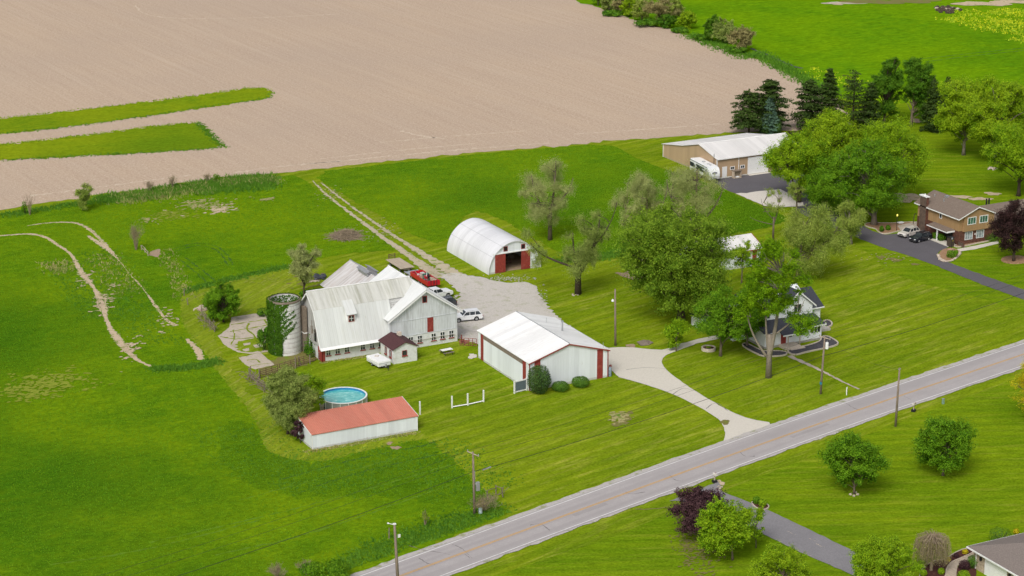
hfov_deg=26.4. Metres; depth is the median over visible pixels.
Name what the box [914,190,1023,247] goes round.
brown house
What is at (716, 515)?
lawn tree
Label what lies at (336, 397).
swimming pool
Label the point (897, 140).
shade tree
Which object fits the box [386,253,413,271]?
hay wagon
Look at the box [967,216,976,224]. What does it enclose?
window
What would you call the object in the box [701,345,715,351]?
stone planter
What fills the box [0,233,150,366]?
dirt track
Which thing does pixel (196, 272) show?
tyre track
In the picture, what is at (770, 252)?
cottonwood tree
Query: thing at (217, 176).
yard bush
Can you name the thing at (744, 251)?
tree
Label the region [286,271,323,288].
thin ground
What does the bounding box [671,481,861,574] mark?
facing driveway
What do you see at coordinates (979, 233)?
window
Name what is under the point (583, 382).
yew
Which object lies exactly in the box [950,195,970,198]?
bare patch
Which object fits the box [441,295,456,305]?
parked car
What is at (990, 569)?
garage door
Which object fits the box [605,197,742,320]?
deciduous tree
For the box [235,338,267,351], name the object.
yard grass
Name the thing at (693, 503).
plum tree
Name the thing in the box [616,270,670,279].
gravel pad
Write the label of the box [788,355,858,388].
front walk
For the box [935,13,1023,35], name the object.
flowering weeds
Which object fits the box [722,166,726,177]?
door
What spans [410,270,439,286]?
dump trailer
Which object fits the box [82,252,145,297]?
weedy growth
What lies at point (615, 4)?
hedgerow bush
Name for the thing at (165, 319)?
thin ground
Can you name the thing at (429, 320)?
loft door
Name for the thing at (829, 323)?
flower bed
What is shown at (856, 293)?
ground
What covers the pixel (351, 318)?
window
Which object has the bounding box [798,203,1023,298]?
neighbour driveway
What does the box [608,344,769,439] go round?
concrete driveway
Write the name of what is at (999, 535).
ball shrub
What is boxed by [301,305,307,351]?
silo chute
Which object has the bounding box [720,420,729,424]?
bare patch
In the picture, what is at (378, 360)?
folding camper
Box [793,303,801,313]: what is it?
window
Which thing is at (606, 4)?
hedgerow bush
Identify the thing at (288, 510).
tyre track
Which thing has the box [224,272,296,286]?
thin ground
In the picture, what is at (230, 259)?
tyre track
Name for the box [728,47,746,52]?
hedge base
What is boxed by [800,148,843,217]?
shade tree
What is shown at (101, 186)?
straw streak
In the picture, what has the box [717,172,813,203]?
shed forecourt
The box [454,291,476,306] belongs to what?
thin ground
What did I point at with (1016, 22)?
flowering weeds
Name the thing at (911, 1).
bare patch
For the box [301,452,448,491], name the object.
tyre track
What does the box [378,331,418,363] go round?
milk house
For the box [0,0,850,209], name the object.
tilled field
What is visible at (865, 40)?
meadow
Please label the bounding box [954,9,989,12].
flowering weeds
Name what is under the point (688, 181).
elm tree
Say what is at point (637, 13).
hedgerow bush
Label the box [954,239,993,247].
flower bed
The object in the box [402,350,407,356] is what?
window
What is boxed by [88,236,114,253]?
dirt track
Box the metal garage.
[477,311,609,390]
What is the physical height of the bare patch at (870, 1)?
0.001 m
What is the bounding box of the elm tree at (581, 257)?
[519,203,616,294]
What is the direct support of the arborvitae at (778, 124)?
on the ground at (856, 293)
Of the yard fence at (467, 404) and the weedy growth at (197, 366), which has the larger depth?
the weedy growth at (197, 366)
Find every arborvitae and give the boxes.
[760,123,769,133]
[773,121,781,132]
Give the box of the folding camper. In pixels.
[366,353,390,370]
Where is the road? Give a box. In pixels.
[357,342,1023,575]
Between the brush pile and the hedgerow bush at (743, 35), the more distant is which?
the hedgerow bush at (743, 35)
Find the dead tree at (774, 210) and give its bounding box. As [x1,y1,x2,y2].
[752,187,784,239]
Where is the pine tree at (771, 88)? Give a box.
[754,79,793,129]
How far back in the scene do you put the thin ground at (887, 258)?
396.98 m
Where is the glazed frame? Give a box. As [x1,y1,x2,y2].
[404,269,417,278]
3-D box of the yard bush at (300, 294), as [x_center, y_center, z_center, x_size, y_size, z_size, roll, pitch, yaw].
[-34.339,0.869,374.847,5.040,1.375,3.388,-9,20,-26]
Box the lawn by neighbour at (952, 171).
[788,91,1023,312]
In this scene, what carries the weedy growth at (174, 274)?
on the meadow at (193, 480)
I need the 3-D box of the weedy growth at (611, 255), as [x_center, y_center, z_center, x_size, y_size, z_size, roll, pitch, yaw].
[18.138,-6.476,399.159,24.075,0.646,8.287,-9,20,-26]
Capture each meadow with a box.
[0,175,509,575]
[215,420,495,506]
[576,0,1023,103]
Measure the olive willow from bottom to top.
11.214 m
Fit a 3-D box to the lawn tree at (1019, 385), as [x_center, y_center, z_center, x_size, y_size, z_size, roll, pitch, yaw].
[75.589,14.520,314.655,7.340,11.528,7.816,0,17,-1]
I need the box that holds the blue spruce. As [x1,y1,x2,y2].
[758,97,781,133]
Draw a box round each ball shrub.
[752,496,760,503]
[758,499,766,506]
[919,569,927,575]
[938,568,944,574]
[957,570,970,575]
[958,559,970,569]
[967,555,977,567]
[988,526,1011,539]
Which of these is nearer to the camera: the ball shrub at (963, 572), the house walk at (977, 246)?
the ball shrub at (963, 572)
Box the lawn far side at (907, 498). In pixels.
[496,377,1023,575]
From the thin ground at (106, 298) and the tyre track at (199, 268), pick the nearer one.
the thin ground at (106, 298)
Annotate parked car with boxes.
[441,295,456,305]
[457,308,482,322]
[897,225,919,237]
[909,230,932,242]
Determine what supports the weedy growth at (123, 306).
on the meadow at (193, 480)
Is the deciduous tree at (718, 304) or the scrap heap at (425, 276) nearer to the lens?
the deciduous tree at (718, 304)
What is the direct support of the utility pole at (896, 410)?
on the lawn far side at (907, 498)
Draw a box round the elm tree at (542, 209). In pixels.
[517,156,578,240]
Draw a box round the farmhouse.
[726,282,830,349]
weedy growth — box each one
[0,86,273,117]
[0,121,197,145]
[0,197,103,217]
[1,92,274,134]
[2,146,226,160]
[36,258,74,274]
[43,257,127,322]
[74,247,197,347]
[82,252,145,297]
[89,171,280,204]
[96,180,225,204]
[143,355,224,372]
[158,248,197,300]
[183,264,289,293]
[184,420,411,501]
[188,176,283,195]
[195,121,224,147]
[205,174,286,185]
[270,438,537,499]
[303,432,419,452]
[319,354,369,362]
[324,500,517,574]
[552,246,634,262]
[676,32,759,59]
[741,49,843,93]
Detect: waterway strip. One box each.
[0,88,271,133]
[0,123,222,159]
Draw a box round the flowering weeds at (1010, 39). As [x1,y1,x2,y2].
[1005,34,1023,42]
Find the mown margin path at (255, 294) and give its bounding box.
[179,262,424,460]
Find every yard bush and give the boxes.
[21,201,26,212]
[212,173,219,180]
[256,307,266,316]
[256,326,267,349]
[298,288,321,297]
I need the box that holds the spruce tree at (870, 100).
[855,82,883,128]
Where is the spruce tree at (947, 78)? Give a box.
[940,76,950,130]
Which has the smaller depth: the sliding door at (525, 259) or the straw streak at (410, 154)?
the sliding door at (525, 259)
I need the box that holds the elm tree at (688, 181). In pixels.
[658,159,726,220]
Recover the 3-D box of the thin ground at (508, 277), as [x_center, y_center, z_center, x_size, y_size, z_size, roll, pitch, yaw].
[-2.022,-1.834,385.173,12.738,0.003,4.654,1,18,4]
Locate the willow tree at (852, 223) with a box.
[834,198,868,243]
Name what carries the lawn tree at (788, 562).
on the lawn far side at (907, 498)
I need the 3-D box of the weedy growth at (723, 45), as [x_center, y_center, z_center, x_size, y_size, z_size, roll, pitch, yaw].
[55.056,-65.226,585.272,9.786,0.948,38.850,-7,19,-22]
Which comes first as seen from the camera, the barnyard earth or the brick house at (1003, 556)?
the brick house at (1003, 556)
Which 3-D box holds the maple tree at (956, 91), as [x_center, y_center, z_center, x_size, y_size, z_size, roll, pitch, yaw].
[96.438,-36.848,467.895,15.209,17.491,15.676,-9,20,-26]
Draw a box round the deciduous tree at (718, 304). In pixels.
[689,282,760,356]
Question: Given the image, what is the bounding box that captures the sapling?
[295,367,329,404]
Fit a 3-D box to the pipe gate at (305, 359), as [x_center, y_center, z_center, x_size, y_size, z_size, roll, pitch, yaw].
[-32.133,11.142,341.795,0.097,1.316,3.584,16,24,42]
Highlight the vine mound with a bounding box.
[299,559,350,575]
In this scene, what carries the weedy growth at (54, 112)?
on the waterway strip at (66, 119)
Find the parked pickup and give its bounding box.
[429,286,452,296]
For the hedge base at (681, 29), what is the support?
on the meadow at (865, 40)
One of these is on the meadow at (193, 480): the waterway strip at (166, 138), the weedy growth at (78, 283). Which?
the weedy growth at (78, 283)
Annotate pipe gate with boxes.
[260,364,277,377]
[279,359,296,369]
[298,353,314,365]
[459,338,476,345]
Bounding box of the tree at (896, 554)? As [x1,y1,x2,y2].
[848,532,925,575]
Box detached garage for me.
[684,233,760,269]
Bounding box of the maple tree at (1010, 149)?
[979,118,1023,196]
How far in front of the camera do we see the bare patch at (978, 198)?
436.20 m
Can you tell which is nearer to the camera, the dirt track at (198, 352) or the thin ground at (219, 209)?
the dirt track at (198, 352)
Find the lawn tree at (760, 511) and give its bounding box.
[729,499,765,547]
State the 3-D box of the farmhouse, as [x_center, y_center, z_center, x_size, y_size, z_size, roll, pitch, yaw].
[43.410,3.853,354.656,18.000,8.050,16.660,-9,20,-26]
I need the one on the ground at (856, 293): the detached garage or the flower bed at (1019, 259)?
the detached garage
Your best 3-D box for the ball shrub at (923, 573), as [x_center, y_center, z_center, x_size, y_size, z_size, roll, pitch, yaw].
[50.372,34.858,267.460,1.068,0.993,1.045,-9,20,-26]
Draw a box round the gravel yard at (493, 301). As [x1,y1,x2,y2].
[441,273,607,347]
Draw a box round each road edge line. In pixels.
[361,343,1023,575]
[441,366,1020,575]
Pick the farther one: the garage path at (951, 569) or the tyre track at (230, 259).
the tyre track at (230, 259)
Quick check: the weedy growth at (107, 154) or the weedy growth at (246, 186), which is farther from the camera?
the weedy growth at (107, 154)
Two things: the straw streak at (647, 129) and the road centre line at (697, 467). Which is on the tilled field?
the straw streak at (647, 129)
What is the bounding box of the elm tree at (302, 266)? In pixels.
[287,243,322,295]
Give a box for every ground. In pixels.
[0,5,1023,575]
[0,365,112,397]
[77,270,93,287]
[88,284,114,319]
[120,335,145,371]
[144,210,198,221]
[155,307,179,332]
[173,196,236,209]
[209,204,236,212]
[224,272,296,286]
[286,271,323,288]
[372,223,394,241]
[428,266,448,276]
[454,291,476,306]
[457,328,476,339]
[465,274,535,281]
[609,411,633,423]
[669,529,702,557]
[671,532,732,575]
[856,253,910,265]
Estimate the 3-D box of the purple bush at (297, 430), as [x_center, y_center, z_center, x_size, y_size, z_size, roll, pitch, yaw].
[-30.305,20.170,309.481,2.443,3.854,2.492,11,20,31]
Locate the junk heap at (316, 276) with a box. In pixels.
[313,273,326,279]
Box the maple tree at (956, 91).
[928,75,991,154]
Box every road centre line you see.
[399,354,1021,575]
[402,354,1023,575]
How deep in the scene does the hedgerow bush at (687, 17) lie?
607.07 m
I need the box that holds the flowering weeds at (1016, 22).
[991,17,1023,23]
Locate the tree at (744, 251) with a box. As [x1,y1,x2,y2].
[728,238,751,282]
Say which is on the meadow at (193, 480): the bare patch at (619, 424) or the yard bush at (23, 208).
the yard bush at (23, 208)
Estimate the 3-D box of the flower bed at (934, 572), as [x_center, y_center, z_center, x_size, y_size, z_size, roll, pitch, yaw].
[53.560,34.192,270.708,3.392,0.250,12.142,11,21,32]
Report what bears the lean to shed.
on the ground at (856, 293)
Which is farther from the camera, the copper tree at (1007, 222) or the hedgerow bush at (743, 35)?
the hedgerow bush at (743, 35)
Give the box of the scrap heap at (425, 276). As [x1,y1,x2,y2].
[415,271,436,280]
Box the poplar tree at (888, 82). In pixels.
[865,57,904,121]
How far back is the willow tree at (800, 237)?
381.15 m
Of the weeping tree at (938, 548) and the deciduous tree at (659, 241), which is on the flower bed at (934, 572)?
the weeping tree at (938, 548)
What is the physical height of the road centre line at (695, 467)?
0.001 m
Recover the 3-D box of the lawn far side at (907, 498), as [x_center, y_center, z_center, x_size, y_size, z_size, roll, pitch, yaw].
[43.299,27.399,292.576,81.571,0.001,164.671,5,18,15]
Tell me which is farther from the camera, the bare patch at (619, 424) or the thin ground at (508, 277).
the thin ground at (508, 277)
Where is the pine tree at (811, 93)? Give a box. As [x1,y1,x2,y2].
[788,79,828,130]
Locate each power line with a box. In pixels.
[99,274,1022,575]
[132,280,1023,574]
[179,293,1022,575]
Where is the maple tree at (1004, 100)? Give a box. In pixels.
[958,73,1023,163]
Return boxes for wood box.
[731,169,741,178]
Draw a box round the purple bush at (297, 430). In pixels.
[290,420,304,442]
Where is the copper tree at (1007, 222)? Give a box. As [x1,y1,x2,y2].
[986,195,1023,260]
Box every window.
[335,349,340,354]
[348,315,353,321]
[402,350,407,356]
[417,335,422,343]
[422,296,426,302]
[431,333,436,341]
[440,331,445,339]
[449,330,453,338]
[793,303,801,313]
[810,326,820,333]
[965,231,972,239]
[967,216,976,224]
[976,229,983,237]
[979,215,987,222]
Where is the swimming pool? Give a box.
[319,387,366,409]
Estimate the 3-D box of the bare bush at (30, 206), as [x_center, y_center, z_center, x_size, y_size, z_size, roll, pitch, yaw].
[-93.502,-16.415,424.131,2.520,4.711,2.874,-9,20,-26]
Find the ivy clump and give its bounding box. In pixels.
[303,330,314,357]
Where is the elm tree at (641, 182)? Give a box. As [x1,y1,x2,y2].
[608,168,667,228]
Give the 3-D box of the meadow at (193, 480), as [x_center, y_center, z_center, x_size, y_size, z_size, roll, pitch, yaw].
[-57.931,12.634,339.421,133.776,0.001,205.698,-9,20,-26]
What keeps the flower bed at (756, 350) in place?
on the ground at (856, 293)
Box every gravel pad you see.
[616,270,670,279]
[736,189,804,206]
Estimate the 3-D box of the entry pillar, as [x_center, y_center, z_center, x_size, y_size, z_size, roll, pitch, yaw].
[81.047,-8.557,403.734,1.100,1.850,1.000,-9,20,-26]
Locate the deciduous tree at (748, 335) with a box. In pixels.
[724,284,764,345]
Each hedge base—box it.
[602,9,622,16]
[634,18,657,26]
[671,26,688,32]
[692,34,707,40]
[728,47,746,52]
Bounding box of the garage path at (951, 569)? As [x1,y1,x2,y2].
[946,553,973,575]
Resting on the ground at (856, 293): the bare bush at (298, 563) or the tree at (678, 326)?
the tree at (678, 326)
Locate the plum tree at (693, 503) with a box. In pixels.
[665,485,730,536]
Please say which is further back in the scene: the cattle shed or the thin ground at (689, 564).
the cattle shed
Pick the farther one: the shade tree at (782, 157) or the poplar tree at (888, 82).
the poplar tree at (888, 82)
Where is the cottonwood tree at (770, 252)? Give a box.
[722,232,825,378]
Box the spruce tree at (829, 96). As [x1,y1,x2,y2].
[812,68,845,127]
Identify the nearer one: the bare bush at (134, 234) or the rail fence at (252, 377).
the rail fence at (252, 377)
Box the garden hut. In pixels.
[689,313,708,327]
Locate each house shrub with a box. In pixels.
[937,233,945,240]
[946,249,958,258]
[985,234,1000,241]
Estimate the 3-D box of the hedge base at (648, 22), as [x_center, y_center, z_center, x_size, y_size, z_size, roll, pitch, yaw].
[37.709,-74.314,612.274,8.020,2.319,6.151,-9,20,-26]
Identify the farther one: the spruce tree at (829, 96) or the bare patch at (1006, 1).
the bare patch at (1006, 1)
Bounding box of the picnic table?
[439,348,453,355]
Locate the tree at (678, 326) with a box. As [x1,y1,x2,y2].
[660,316,691,350]
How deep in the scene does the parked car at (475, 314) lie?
361.80 m
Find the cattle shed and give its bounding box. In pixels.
[320,259,378,287]
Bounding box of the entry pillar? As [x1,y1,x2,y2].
[947,236,954,246]
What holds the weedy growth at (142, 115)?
on the waterway strip at (66, 119)
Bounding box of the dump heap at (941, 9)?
[934,5,962,13]
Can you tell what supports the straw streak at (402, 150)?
on the tilled field
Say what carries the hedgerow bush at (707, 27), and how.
on the meadow at (865, 40)
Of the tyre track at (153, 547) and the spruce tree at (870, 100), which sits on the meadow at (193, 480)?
the tyre track at (153, 547)
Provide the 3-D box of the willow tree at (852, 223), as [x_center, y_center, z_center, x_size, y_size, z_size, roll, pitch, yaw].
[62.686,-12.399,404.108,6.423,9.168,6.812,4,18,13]
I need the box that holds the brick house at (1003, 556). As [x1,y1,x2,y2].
[966,533,1023,575]
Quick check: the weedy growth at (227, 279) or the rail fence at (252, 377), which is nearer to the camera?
the rail fence at (252, 377)
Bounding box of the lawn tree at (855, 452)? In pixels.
[815,429,891,493]
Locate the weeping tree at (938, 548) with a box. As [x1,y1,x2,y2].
[912,529,951,570]
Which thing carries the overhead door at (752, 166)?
in the pole barn at (727, 154)
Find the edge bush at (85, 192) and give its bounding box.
[73,182,94,210]
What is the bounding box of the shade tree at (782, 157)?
[756,129,834,202]
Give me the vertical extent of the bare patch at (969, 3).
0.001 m
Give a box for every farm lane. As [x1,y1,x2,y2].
[313,181,441,277]
[322,183,461,273]
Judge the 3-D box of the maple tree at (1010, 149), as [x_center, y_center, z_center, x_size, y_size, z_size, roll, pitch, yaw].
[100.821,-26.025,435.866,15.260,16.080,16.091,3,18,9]
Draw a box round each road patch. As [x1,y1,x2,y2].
[571,503,607,515]
[790,423,829,437]
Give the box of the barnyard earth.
[258,351,317,374]
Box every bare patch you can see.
[149,249,160,256]
[468,354,476,358]
[611,421,629,425]
[620,415,631,421]
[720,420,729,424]
[822,2,865,3]
[838,0,903,3]
[889,0,941,2]
[895,193,918,202]
[908,196,919,199]
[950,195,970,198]
[951,1,1011,5]
[968,197,992,199]
[984,192,1001,194]
[989,0,1023,3]
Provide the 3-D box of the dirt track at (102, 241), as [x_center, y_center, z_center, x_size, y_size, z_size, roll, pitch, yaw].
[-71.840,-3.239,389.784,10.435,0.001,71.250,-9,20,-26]
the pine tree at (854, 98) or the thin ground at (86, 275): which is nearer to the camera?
the thin ground at (86, 275)
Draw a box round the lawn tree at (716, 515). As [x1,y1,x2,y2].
[694,493,758,560]
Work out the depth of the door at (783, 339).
349.72 m
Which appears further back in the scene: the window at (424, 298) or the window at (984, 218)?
the window at (984, 218)
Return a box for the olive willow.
[261,363,319,433]
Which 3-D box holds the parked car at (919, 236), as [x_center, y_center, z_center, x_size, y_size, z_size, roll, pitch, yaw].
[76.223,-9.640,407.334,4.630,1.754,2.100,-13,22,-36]
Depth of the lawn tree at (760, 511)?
273.94 m
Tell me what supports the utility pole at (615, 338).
on the ground at (856, 293)
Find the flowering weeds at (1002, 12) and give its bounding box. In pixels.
[982,7,1023,16]
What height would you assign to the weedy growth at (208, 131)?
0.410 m
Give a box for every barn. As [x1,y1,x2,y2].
[300,265,462,361]
[447,218,540,274]
[663,132,788,178]
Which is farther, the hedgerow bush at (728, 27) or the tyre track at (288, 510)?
the hedgerow bush at (728, 27)
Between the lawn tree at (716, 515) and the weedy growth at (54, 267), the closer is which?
the lawn tree at (716, 515)
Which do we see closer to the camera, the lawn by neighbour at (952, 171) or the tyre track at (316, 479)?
the tyre track at (316, 479)
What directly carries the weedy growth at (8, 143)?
on the waterway strip at (166, 138)
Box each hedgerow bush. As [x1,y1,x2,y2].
[600,0,616,9]
[611,0,624,10]
[619,0,637,15]
[631,0,648,18]
[642,0,681,18]
[655,14,676,28]
[666,0,685,18]
[675,9,697,29]
[703,14,719,40]
[708,16,736,42]
[724,24,756,48]
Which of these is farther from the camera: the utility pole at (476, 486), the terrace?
the terrace
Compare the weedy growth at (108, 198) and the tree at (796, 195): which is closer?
the tree at (796, 195)
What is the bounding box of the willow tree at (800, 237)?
[777,199,852,278]
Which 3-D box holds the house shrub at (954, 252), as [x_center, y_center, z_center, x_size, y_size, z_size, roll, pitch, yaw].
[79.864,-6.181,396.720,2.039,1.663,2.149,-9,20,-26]
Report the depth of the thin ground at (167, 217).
424.05 m
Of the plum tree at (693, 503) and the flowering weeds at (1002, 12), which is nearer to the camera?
the plum tree at (693, 503)
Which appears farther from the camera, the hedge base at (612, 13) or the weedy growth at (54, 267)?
the hedge base at (612, 13)
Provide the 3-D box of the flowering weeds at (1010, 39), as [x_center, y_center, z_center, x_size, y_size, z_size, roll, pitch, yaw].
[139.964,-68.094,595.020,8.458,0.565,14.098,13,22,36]
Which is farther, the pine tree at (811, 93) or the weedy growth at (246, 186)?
the pine tree at (811, 93)
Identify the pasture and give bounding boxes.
[316,145,784,254]
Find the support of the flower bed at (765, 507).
on the lawn far side at (907, 498)
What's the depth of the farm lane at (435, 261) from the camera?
400.76 m
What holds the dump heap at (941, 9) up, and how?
on the meadow at (865, 40)
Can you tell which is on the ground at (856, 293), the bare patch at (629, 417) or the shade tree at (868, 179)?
the bare patch at (629, 417)
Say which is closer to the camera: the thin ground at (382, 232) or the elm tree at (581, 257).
the elm tree at (581, 257)
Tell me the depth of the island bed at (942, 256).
397.37 m
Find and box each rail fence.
[197,308,218,331]
[238,368,272,393]
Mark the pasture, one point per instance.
(346, 187)
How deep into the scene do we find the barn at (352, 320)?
346.16 m
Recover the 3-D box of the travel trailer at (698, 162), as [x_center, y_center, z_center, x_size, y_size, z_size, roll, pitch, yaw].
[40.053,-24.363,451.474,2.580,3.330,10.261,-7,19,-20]
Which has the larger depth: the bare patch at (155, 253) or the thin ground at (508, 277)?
the bare patch at (155, 253)
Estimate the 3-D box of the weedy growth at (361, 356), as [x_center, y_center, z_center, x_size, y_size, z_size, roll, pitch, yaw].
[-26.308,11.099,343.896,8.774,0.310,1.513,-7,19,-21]
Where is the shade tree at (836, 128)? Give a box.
[790,106,871,200]
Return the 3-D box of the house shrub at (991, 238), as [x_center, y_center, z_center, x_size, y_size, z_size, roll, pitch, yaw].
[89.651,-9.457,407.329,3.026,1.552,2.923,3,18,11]
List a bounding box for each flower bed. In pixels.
[742,343,787,356]
[751,501,768,509]
[787,335,838,354]
[824,319,832,326]
[864,221,915,233]
[919,548,973,575]
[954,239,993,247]
[957,561,975,575]
[1001,255,1023,263]
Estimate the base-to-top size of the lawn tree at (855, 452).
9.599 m
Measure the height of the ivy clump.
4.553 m
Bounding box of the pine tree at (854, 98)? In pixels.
[831,70,881,128]
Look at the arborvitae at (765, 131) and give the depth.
488.12 m
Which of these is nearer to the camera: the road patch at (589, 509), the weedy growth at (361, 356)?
the road patch at (589, 509)
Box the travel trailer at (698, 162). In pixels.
[690,157,719,180]
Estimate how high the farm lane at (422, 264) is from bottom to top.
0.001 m
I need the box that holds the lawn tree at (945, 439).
[910,411,979,475]
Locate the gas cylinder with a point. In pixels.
(609, 370)
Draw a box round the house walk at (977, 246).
[958,241,998,250]
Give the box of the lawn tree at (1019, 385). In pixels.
[1009,356,1023,409]
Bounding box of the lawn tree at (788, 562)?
[747,540,813,575]
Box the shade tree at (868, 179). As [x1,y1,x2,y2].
[815,137,910,224]
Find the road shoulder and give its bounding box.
[350,340,1023,575]
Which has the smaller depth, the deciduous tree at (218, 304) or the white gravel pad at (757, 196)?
the deciduous tree at (218, 304)
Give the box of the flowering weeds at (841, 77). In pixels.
[800,67,868,85]
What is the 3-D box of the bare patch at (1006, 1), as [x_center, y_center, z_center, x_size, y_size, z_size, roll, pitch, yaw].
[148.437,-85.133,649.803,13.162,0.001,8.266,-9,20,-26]
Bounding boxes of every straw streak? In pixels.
[30,175,187,195]
[235,161,341,172]
[301,143,545,164]
[321,143,474,158]
[380,131,517,142]
[400,131,444,138]
[578,124,713,133]
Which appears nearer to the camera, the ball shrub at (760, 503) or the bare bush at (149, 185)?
the ball shrub at (760, 503)
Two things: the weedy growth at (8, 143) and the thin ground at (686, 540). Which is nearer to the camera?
the thin ground at (686, 540)
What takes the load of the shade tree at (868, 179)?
on the lawn by neighbour at (952, 171)
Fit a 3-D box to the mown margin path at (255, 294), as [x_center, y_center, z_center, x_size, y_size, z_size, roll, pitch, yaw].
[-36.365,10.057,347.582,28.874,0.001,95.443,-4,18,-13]
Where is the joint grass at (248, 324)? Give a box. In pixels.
[246,323,257,339]
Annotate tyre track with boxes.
[50,519,259,564]
[150,465,449,542]
[173,243,232,264]
[177,245,228,265]
[180,260,206,282]
[184,257,213,278]
[215,485,448,554]
[241,457,398,499]
[279,442,434,479]
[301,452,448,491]
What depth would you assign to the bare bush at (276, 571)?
265.93 m
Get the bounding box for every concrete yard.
[218,314,267,353]
[239,353,273,368]
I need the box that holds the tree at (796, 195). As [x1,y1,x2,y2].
[785,181,806,214]
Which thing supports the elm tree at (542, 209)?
on the pasture
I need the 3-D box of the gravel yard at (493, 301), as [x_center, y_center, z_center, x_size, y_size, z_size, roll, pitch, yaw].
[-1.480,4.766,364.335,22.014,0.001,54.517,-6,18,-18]
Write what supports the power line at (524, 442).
attached to the utility pole at (476, 486)
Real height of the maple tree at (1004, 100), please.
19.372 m
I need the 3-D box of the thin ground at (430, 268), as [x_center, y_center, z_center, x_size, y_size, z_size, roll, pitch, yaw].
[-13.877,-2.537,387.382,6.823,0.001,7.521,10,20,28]
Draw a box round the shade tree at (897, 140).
[855,109,934,196]
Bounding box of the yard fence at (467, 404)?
[451,390,483,407]
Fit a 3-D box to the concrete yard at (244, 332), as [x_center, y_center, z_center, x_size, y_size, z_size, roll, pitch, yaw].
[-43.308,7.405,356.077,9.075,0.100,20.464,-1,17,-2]
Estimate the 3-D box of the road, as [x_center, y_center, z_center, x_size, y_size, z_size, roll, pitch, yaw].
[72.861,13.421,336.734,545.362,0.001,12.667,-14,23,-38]
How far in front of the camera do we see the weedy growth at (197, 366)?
340.31 m
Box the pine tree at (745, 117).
[729,89,768,132]
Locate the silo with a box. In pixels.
[266,292,301,356]
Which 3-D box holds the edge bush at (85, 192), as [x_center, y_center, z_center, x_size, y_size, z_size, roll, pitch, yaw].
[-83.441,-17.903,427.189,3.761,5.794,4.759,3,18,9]
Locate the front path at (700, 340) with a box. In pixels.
[677,336,718,347]
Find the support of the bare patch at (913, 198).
on the lawn by neighbour at (952, 171)
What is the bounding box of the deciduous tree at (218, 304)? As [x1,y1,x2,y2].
[200,280,244,321]
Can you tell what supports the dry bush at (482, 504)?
on the meadow at (193, 480)
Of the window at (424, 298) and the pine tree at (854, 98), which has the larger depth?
the pine tree at (854, 98)
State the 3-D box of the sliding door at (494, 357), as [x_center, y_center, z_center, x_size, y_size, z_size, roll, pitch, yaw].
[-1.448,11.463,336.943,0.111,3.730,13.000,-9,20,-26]
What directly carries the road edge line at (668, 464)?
on the road
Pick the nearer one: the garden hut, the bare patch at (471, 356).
the bare patch at (471, 356)
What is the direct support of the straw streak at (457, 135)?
on the tilled field
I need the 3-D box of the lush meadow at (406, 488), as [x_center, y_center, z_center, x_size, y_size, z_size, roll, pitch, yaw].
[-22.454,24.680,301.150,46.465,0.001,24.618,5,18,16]
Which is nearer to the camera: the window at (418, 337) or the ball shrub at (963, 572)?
the ball shrub at (963, 572)
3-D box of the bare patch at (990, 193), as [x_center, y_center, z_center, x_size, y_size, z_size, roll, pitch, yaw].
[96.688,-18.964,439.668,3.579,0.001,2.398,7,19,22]
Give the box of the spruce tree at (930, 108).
[919,79,945,133]
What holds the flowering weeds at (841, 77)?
on the meadow at (865, 40)
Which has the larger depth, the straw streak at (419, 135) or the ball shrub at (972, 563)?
the straw streak at (419, 135)
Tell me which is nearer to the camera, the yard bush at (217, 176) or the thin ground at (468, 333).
the thin ground at (468, 333)
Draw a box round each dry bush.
[420,509,429,524]
[466,491,502,510]
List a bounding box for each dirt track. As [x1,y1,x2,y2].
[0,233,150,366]
[28,222,177,325]
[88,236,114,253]
[186,339,204,359]
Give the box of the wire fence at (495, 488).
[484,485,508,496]
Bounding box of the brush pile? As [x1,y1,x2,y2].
[325,227,367,241]
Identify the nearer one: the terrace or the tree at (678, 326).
the tree at (678, 326)
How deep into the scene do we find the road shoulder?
300.52 m
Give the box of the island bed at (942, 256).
[936,248,961,261]
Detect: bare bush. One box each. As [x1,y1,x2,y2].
[23,194,34,214]
[129,224,143,249]
[143,180,153,189]
[168,174,177,185]
[267,562,287,575]
[295,559,311,571]
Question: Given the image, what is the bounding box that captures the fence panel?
[514,378,526,393]
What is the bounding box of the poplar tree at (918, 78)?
[901,56,937,125]
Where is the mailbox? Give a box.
[712,472,716,482]
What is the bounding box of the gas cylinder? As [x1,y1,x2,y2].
[608,365,611,375]
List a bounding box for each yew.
[526,364,551,394]
[551,381,569,391]
[571,376,589,387]
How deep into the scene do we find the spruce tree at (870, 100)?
491.46 m
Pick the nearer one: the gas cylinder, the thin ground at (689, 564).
the thin ground at (689, 564)
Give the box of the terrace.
[898,222,916,229]
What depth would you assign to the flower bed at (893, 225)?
416.48 m
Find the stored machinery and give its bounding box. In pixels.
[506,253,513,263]
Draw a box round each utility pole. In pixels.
[387,522,399,575]
[467,449,479,513]
[611,289,616,345]
[819,334,830,393]
[894,368,900,426]
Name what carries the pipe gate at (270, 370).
attached to the timber post
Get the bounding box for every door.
[427,317,433,331]
[483,339,521,380]
[495,253,505,273]
[521,250,529,269]
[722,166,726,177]
[747,156,767,173]
[781,334,785,343]
[984,559,1006,575]
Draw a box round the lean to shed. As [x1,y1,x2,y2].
[298,396,418,448]
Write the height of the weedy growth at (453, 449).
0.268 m

